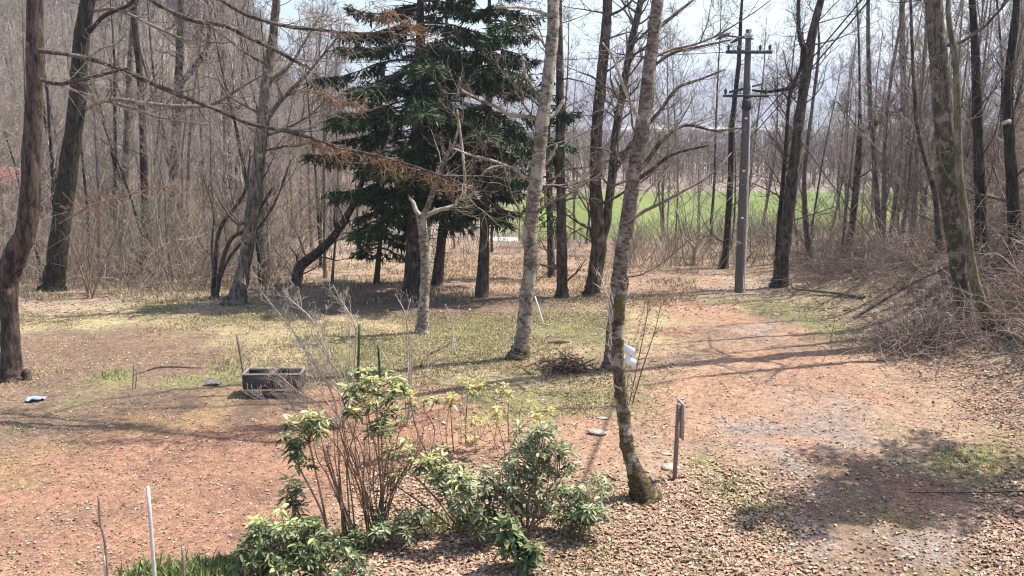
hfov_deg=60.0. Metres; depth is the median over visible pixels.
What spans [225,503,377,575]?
rhododendron
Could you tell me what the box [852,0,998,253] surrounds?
bank tree
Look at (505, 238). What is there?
undergrowth
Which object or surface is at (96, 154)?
bare tree
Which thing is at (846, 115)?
bare tree
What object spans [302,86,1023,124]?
hill
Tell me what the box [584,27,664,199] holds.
bare tree
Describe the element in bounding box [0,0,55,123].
bare tree
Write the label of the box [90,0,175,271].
slender tree
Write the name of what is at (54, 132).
bare tree
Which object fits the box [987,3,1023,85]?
bare tree
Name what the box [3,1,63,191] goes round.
bare tree
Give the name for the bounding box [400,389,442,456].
yellow sapling
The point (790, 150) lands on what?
bare tree
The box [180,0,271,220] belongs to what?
bare tree
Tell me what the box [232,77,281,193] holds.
bare tree
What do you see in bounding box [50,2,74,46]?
bare tree
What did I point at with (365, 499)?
bare shrub
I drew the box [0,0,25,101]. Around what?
bare tree
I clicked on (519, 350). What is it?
mossy birch
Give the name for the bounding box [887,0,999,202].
bare tree
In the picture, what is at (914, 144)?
bare tree
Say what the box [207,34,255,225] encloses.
bare tree
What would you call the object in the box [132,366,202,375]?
fallen branch
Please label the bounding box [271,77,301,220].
bare tree
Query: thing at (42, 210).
bare tree
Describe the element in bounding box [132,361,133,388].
bare stick
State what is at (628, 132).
woods
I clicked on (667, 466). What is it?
flat stone
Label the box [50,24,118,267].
bare tree
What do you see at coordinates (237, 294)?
ash tree
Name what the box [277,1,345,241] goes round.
bare tree
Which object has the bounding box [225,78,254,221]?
bare tree
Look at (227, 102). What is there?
bare tree
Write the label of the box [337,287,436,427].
budded shrub
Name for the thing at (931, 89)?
bare tree
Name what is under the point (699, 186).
bare tree
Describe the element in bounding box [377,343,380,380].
green stake
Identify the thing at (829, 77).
overhead cable
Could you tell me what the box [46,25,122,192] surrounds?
bare tree
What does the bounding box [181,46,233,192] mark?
bare tree
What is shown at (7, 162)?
bare tree
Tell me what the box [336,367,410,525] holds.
rhododendron
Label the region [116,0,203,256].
bare tree
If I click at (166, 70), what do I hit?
bare tree
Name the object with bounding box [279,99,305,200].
bare tree
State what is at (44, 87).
bare tree
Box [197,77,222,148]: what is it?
bare tree
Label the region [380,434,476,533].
rhododendron
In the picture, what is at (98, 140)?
bare tree
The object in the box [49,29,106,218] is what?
bare tree
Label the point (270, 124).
bare tree
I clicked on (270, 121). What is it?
bare tree
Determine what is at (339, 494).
bare shrub
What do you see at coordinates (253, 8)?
bare tree
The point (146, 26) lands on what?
bare tree
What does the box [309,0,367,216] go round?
bare tree
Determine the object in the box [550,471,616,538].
rhododendron
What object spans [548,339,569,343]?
fallen log
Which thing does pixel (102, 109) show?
bare tree
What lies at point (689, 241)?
pale shrub
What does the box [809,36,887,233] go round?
bare tree
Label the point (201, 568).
border grass
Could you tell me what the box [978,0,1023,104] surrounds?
bare tree
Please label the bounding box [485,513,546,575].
rhododendron
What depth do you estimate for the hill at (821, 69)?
2388.91 m
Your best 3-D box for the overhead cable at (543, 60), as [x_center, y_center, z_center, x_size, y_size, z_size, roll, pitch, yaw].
[-11.069,-11.358,40.964,0.018,2.973,48.832,-11,16,-43]
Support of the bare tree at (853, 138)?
on the ground at (712, 361)
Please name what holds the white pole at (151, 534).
on the ground at (712, 361)
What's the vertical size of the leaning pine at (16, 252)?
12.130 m
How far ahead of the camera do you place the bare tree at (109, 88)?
64.47 m
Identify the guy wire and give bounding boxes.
[762,88,881,253]
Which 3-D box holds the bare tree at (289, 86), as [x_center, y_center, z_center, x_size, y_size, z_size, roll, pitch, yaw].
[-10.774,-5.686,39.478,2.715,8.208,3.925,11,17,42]
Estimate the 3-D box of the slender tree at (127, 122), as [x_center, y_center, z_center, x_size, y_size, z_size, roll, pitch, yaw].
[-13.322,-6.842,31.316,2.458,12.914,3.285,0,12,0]
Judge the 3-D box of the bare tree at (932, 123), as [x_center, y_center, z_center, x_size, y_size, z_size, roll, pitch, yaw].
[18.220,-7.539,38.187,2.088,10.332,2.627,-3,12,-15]
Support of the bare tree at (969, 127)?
on the ground at (712, 361)
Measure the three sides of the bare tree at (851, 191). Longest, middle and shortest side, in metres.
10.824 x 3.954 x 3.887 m
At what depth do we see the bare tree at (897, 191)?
29.62 m
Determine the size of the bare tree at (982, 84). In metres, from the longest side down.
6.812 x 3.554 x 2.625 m
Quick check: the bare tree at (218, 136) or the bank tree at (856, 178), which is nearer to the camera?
the bank tree at (856, 178)
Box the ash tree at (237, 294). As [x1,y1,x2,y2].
[163,0,355,305]
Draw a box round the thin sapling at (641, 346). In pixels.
[629,287,666,404]
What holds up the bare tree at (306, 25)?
on the ground at (712, 361)
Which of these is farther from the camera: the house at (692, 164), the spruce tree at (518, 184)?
the house at (692, 164)
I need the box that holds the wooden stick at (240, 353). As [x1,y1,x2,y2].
[236,334,245,391]
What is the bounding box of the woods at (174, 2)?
[0,0,342,174]
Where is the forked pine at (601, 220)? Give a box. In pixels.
[537,0,696,297]
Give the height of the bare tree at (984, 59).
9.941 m
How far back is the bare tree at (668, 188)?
48.59 m
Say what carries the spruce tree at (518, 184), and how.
on the ground at (712, 361)
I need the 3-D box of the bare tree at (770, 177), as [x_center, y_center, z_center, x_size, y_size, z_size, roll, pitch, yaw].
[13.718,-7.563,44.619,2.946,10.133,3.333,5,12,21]
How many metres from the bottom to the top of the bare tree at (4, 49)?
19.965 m
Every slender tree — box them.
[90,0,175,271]
[94,0,162,268]
[683,0,776,268]
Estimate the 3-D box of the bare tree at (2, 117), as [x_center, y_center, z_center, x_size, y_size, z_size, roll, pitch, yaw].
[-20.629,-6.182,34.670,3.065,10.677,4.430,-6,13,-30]
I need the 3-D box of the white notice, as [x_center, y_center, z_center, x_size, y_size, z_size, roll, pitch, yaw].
[1.356,0.778,10.212,0.159,0.277,0.046,3,12,16]
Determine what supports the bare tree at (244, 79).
on the ground at (712, 361)
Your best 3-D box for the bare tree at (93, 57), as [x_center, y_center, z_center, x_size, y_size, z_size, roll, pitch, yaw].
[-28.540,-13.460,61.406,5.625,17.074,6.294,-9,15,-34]
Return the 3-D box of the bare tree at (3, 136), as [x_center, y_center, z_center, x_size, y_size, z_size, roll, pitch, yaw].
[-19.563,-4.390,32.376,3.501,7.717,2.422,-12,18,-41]
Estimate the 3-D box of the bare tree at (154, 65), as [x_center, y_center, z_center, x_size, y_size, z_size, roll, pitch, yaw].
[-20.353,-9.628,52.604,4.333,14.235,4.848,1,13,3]
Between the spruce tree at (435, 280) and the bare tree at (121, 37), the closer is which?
the spruce tree at (435, 280)
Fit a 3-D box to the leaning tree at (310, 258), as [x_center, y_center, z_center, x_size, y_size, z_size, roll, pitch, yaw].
[-5.316,-3.234,27.139,3.707,6.693,2.031,4,12,21]
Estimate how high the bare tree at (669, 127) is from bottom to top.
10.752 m
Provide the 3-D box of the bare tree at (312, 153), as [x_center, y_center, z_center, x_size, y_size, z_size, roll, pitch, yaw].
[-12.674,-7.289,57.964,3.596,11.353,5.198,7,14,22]
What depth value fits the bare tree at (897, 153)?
55.60 m
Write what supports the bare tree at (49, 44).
on the ground at (712, 361)
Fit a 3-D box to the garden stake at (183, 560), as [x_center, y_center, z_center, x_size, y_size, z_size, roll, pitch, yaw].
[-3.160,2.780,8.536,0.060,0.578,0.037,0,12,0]
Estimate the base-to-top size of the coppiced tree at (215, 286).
4.843 m
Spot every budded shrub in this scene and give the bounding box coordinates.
[238,256,364,428]
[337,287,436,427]
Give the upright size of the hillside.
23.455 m
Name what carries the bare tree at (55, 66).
on the ground at (712, 361)
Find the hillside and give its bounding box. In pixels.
[0,27,398,239]
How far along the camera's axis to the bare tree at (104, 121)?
36.73 m
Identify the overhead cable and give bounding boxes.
[96,40,725,62]
[750,0,861,127]
[750,0,869,137]
[769,28,879,95]
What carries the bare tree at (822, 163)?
on the ground at (712, 361)
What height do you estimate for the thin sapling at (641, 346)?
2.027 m
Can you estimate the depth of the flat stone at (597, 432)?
12.62 m
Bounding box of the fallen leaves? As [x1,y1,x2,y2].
[0,136,1023,575]
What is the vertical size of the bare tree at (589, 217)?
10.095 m
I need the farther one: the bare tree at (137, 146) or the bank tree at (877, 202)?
the bare tree at (137, 146)
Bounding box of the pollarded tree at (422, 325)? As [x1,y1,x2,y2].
[407,25,492,334]
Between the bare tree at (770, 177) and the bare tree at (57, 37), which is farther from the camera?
the bare tree at (57, 37)
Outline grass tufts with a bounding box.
[4,273,1022,575]
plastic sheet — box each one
[24,396,45,401]
[205,379,221,384]
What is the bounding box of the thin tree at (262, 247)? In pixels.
[228,9,297,277]
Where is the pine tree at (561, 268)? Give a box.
[518,0,631,297]
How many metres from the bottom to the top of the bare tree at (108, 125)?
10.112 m
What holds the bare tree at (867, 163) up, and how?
on the ground at (712, 361)
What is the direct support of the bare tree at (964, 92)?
on the ground at (712, 361)
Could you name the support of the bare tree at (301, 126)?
on the ground at (712, 361)
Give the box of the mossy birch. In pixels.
[438,0,639,360]
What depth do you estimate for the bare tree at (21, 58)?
61.03 m
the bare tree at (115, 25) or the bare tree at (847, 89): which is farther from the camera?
the bare tree at (115, 25)
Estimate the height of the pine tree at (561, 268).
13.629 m
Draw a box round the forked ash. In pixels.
[722,0,907,287]
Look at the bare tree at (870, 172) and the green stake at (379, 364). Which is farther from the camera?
the bare tree at (870, 172)
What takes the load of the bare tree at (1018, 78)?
on the ground at (712, 361)
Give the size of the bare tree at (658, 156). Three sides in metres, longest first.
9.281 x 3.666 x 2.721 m
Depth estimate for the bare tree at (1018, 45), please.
23.06 m
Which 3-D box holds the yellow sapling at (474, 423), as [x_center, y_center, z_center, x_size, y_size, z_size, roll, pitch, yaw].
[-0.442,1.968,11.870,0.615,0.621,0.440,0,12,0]
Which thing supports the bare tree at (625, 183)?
on the ground at (712, 361)
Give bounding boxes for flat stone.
[587,429,606,435]
[661,463,678,470]
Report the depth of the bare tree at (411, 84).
47.31 m
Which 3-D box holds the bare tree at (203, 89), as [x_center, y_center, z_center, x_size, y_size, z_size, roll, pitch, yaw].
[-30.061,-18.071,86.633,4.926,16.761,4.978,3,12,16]
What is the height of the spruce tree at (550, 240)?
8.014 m
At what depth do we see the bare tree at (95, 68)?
71.25 m
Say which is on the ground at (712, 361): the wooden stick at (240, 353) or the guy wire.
the wooden stick at (240, 353)
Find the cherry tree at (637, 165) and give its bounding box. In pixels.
[581,0,770,370]
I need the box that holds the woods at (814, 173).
[271,99,998,186]
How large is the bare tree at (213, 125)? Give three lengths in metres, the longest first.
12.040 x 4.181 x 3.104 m
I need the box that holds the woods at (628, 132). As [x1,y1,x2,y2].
[354,128,994,139]
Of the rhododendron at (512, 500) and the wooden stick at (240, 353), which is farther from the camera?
the wooden stick at (240, 353)
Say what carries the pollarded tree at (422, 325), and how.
on the ground at (712, 361)
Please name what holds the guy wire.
attached to the utility pole at (740, 266)
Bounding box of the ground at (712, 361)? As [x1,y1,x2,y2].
[0,7,1023,575]
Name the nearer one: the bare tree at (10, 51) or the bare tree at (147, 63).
the bare tree at (147, 63)
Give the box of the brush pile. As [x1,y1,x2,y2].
[517,344,606,379]
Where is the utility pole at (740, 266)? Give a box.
[716,29,772,292]
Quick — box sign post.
[672,398,684,479]
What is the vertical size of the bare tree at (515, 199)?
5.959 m
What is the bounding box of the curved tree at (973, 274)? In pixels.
[904,0,1010,333]
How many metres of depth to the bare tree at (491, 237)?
37.88 m
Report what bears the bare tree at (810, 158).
on the ground at (712, 361)
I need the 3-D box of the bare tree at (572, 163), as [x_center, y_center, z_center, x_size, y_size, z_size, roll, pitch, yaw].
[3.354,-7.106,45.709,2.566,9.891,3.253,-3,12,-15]
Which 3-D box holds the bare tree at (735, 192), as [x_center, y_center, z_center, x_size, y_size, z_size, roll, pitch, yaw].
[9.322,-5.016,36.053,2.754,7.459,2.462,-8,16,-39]
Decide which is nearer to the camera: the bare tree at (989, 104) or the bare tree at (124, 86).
the bare tree at (124, 86)
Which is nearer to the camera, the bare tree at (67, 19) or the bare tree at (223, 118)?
the bare tree at (223, 118)
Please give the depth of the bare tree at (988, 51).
42.43 m
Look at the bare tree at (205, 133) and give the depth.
52.53 m
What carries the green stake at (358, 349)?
on the ground at (712, 361)
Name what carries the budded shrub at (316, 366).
on the ground at (712, 361)
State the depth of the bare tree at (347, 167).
73.83 m
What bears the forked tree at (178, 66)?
on the ground at (712, 361)
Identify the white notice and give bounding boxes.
[623,344,635,367]
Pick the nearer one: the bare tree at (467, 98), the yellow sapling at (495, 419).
the yellow sapling at (495, 419)
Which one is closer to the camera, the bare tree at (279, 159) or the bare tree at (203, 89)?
the bare tree at (279, 159)
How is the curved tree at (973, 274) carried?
on the ground at (712, 361)
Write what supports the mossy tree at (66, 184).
on the ground at (712, 361)
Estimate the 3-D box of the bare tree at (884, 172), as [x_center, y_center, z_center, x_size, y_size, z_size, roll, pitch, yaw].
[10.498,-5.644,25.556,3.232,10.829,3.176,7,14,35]
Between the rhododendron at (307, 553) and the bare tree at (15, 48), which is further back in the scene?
the bare tree at (15, 48)
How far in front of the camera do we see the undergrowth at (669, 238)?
35.70 m
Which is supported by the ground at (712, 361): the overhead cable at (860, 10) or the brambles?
the brambles
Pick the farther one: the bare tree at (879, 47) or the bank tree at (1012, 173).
the bare tree at (879, 47)
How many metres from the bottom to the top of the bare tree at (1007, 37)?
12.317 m
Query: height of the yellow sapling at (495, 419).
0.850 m
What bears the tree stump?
on the ground at (712, 361)
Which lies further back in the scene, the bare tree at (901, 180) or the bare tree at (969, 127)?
the bare tree at (901, 180)
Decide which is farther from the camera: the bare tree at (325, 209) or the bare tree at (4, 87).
the bare tree at (4, 87)
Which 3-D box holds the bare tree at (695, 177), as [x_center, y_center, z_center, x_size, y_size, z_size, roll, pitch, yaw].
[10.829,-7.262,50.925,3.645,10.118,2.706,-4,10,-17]
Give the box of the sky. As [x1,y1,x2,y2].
[57,0,1023,84]
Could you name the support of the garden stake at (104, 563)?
on the ground at (712, 361)
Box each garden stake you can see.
[103,554,105,575]
[181,549,184,575]
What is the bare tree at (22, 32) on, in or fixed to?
on the ground at (712, 361)
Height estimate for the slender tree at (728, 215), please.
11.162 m
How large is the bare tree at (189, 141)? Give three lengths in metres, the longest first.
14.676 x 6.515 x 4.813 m
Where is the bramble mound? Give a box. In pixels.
[772,266,1023,383]
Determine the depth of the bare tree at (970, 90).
60.90 m
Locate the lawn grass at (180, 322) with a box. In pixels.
[1,310,674,420]
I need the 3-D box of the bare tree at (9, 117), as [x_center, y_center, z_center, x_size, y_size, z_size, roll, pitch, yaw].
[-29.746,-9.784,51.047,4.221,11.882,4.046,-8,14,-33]
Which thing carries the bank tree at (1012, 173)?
on the ground at (712, 361)
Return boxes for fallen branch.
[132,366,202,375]
[420,341,451,366]
[852,266,948,318]
[994,327,1023,343]
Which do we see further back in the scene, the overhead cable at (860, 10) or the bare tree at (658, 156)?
the bare tree at (658, 156)
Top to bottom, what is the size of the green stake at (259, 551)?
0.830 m
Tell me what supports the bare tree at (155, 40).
on the ground at (712, 361)
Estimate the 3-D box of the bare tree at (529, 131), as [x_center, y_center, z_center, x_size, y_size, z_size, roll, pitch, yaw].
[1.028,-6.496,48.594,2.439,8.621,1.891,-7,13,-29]
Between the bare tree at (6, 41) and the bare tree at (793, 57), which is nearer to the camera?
the bare tree at (793, 57)
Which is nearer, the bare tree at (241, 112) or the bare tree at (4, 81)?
the bare tree at (4, 81)
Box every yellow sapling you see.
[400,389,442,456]
[438,391,459,453]
[440,373,487,442]
[457,412,501,452]
[488,405,510,460]
[489,381,557,441]
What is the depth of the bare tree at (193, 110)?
72.71 m
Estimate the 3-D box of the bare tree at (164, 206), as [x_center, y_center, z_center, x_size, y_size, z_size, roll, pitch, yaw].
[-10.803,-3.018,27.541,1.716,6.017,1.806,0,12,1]
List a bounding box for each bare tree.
[0,0,22,124]
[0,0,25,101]
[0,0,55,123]
[0,0,58,281]
[0,0,66,226]
[0,0,70,224]
[0,0,109,238]
[0,2,12,100]
[0,3,19,117]
[0,18,9,224]
[0,20,23,241]
[0,21,20,202]
[0,23,23,162]
[0,48,16,161]
[0,63,25,163]
[0,63,57,203]
[0,77,20,219]
[0,105,18,194]
[1,0,94,262]
[1,4,109,249]
[3,1,46,136]
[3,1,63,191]
[5,0,25,128]
[11,1,87,215]
[16,16,54,202]
[20,0,73,93]
[24,6,67,118]
[44,0,72,101]
[44,5,64,86]
[46,0,69,77]
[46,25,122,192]
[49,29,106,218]
[50,1,122,234]
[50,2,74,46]
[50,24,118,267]
[50,40,153,210]
[51,0,146,185]
[52,28,102,195]
[54,17,106,168]
[56,0,170,217]
[58,0,138,272]
[59,0,108,94]
[59,43,197,272]
[64,0,140,248]
[64,0,185,225]
[71,18,133,193]
[83,0,139,242]
[83,20,135,175]
[85,72,122,220]
[86,43,126,162]
[95,0,133,81]
[95,0,227,241]
[97,0,134,91]
[101,0,123,88]
[109,0,212,233]
[111,77,183,265]
[113,74,184,274]
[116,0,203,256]
[122,75,166,185]
[122,93,148,210]
[129,98,192,280]
[130,48,183,187]
[130,55,185,213]
[133,1,209,187]
[134,5,197,185]
[135,32,218,249]
[139,1,159,60]
[141,2,296,254]
[143,9,170,80]
[145,23,194,167]
[147,0,251,240]
[165,15,218,211]
[171,0,282,237]
[171,41,206,210]
[175,39,241,260]
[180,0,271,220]
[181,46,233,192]
[182,46,212,163]
[183,0,255,206]
[187,29,217,161]
[187,77,221,194]
[191,83,228,185]
[195,0,285,285]
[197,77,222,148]
[200,68,234,195]
[200,72,249,228]
[206,0,305,235]
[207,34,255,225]
[217,0,301,243]
[221,30,261,178]
[225,0,301,270]
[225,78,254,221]
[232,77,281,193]
[233,65,302,241]
[244,83,305,221]
[247,12,304,220]
[250,30,295,167]
[254,71,288,200]
[267,4,345,251]
[268,31,320,237]
[270,46,313,219]
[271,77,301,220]
[277,0,355,267]
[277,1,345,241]
[279,48,312,207]
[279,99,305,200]
[280,0,339,185]
[280,1,352,234]
[286,96,331,231]
[295,5,356,277]
[298,58,359,256]
[299,53,356,282]
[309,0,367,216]
[328,105,372,226]
[336,81,369,250]
[340,91,360,229]
[345,80,370,222]
[394,32,430,235]
[444,96,477,248]
[490,100,517,251]
[505,143,542,240]
[523,92,539,202]
[552,55,591,239]
[553,0,593,248]
[566,23,629,243]
[567,106,609,238]
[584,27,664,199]
[604,138,651,208]
[630,30,709,241]
[631,63,694,235]
[638,1,736,250]
[644,117,693,234]
[668,0,767,243]
[677,74,727,237]
[680,137,712,236]
[704,71,770,249]
[712,2,786,230]
[726,74,770,198]
[737,0,840,234]
[748,114,800,230]
[755,37,812,229]
[772,93,795,204]
[774,67,815,245]
[785,100,830,225]
[796,54,855,245]
[803,38,862,224]
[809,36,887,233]
[814,2,887,230]
[820,56,873,258]
[821,0,927,255]
[830,132,870,222]
[832,29,894,182]
[834,8,898,229]
[834,42,898,217]
[843,85,882,217]
[850,103,893,225]
[862,84,936,239]
[863,2,928,230]
[864,57,930,228]
[867,1,951,244]
[868,0,967,243]
[868,86,932,235]
[868,88,927,213]
[873,0,967,239]
[873,53,934,238]
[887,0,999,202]
[887,28,950,230]
[893,0,970,192]
[895,21,934,216]
[911,0,1005,169]
[914,0,999,166]
[917,0,1009,173]
[921,1,965,223]
[921,20,1022,171]
[933,30,968,145]
[952,51,985,149]
[957,21,1000,162]
[961,0,1008,187]
[961,0,1023,153]
[961,1,1015,116]
[962,56,1000,158]
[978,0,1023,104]
[984,0,1023,173]
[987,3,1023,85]
[991,0,1023,104]
[995,1,1023,111]
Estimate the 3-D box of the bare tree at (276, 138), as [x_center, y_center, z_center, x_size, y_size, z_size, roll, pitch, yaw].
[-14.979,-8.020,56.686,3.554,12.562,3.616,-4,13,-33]
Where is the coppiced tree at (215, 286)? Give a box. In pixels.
[190,126,310,298]
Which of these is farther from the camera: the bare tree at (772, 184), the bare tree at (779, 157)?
the bare tree at (779, 157)
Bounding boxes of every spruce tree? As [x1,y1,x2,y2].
[299,0,538,297]
[327,74,410,283]
[382,0,525,284]
[408,0,584,297]
[504,61,586,277]
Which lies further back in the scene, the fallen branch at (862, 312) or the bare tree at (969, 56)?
the bare tree at (969, 56)
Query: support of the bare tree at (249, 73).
on the ground at (712, 361)
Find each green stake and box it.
[258,531,261,575]
[357,324,360,380]
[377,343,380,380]
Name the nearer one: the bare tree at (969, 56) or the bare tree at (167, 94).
the bare tree at (969, 56)
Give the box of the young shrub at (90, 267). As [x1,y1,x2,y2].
[55,179,152,298]
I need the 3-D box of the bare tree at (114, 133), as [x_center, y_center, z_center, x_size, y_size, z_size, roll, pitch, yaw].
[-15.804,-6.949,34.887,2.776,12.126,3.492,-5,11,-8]
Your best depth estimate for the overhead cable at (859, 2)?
16.96 m
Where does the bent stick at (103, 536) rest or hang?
on the ground at (712, 361)
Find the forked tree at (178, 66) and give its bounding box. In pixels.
[148,0,229,260]
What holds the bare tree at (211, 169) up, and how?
on the ground at (712, 361)
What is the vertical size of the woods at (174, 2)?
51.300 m
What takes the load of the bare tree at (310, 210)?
on the ground at (712, 361)
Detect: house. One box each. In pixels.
[0,166,48,222]
[678,155,706,168]
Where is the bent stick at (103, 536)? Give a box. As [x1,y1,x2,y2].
[97,496,108,575]
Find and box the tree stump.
[22,369,31,380]
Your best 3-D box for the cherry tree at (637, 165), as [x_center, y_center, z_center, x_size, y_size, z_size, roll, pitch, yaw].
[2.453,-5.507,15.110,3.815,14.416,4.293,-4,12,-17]
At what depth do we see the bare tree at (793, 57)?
39.42 m
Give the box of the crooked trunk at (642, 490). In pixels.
[594,274,662,506]
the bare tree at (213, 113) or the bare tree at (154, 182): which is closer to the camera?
the bare tree at (154, 182)
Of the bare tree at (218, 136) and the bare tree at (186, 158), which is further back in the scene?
the bare tree at (218, 136)
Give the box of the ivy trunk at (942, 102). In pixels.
[886,0,1009,322]
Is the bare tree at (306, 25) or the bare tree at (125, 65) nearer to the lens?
the bare tree at (306, 25)
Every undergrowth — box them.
[0,153,378,290]
[297,211,590,256]
[582,192,906,271]
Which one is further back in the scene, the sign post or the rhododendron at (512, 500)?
the sign post
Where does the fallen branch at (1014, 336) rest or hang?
on the ground at (712, 361)
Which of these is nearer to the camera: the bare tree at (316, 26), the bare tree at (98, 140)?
the bare tree at (316, 26)
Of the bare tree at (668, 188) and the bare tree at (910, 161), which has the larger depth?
the bare tree at (668, 188)
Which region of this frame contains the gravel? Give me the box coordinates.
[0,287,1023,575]
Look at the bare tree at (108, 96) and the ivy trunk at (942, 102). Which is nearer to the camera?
the ivy trunk at (942, 102)
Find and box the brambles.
[758,86,1023,375]
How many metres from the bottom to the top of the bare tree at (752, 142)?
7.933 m
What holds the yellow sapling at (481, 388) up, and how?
on the ground at (712, 361)
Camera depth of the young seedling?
17.22 m
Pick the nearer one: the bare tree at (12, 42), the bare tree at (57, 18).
the bare tree at (12, 42)
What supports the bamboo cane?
on the ground at (712, 361)
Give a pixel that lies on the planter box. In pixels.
(255, 378)
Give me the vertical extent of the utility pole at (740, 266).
7.593 m
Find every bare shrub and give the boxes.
[310,416,356,538]
[325,399,440,539]
[592,265,638,394]
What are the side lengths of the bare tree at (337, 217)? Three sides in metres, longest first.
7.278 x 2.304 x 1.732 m
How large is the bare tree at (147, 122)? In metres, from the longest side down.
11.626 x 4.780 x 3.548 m
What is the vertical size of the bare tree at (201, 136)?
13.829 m
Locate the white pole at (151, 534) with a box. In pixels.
[146,486,156,575]
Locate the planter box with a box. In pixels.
[241,367,305,397]
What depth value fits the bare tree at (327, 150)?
32.65 m
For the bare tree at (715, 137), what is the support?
on the ground at (712, 361)
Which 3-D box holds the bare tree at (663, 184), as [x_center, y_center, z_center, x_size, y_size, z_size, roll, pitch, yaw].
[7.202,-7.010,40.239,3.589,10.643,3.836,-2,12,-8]
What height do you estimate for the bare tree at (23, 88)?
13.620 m
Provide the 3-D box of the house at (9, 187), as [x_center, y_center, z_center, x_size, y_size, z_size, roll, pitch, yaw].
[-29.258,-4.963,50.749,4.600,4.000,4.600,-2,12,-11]
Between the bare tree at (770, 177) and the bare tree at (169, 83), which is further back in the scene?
the bare tree at (770, 177)
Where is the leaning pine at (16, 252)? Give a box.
[0,0,531,382]
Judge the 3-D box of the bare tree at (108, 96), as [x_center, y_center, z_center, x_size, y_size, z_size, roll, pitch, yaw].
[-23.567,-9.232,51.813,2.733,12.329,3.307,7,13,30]
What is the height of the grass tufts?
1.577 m
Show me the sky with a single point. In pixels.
(691, 16)
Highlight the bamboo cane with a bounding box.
[326,529,362,573]
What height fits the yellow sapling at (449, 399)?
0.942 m
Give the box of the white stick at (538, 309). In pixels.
[534,296,543,321]
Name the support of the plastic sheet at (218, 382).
on the ground at (712, 361)
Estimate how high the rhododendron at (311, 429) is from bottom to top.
1.649 m
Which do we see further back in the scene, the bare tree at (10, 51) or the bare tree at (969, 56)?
the bare tree at (10, 51)
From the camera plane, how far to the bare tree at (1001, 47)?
26.30 m
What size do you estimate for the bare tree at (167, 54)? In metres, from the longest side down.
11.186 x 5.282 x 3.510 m
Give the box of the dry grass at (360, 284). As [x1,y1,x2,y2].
[19,255,699,304]
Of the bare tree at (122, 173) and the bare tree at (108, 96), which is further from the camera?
the bare tree at (108, 96)
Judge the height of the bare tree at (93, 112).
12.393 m
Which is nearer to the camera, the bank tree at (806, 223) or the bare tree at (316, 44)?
the bank tree at (806, 223)
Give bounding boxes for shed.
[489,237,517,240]
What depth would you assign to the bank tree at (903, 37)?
35.29 m
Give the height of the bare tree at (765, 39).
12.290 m
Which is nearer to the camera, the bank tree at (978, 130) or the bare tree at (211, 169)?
the bank tree at (978, 130)
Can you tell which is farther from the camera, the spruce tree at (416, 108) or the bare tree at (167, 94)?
the bare tree at (167, 94)
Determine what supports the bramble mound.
on the ground at (712, 361)
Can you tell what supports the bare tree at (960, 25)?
on the ground at (712, 361)
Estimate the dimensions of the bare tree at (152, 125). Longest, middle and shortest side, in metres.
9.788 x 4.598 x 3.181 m
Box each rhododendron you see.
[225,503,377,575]
[273,407,339,552]
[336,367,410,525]
[348,505,437,552]
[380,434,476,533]
[443,467,498,546]
[470,418,581,532]
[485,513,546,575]
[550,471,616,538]
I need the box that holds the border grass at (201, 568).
[108,504,492,575]
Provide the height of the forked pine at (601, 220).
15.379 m
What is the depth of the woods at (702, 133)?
288.82 m
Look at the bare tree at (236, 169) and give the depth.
37.93 m
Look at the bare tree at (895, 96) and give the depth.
40.12 m
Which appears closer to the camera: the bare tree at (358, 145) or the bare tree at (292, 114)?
the bare tree at (358, 145)
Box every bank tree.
[747,0,850,262]
[824,0,881,254]
[840,0,910,241]
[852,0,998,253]
[856,0,932,217]
[907,0,1023,255]
[914,0,1023,257]
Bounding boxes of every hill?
[289,63,1022,92]
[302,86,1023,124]
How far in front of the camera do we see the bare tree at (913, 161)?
31.44 m
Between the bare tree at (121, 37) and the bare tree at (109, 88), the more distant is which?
the bare tree at (121, 37)
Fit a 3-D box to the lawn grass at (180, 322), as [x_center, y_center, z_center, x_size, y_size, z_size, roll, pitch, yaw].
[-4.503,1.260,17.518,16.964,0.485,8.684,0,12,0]
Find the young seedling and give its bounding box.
[445,305,459,352]
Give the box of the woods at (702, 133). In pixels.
[236,13,997,154]
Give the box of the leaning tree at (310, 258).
[273,70,392,284]
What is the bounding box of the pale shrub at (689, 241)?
[675,201,711,265]
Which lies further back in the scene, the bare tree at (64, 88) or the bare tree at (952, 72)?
the bare tree at (64, 88)
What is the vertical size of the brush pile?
0.448 m
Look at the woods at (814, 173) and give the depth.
151.04 m
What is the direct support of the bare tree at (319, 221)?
on the ground at (712, 361)
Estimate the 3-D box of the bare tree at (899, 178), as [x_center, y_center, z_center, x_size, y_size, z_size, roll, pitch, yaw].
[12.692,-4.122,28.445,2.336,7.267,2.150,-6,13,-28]
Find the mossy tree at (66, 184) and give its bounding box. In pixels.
[37,0,295,291]
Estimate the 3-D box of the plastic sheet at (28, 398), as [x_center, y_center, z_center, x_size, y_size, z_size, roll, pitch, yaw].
[-7.597,1.752,14.153,0.281,0.068,0.225,0,12,0]
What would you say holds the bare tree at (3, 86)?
on the ground at (712, 361)

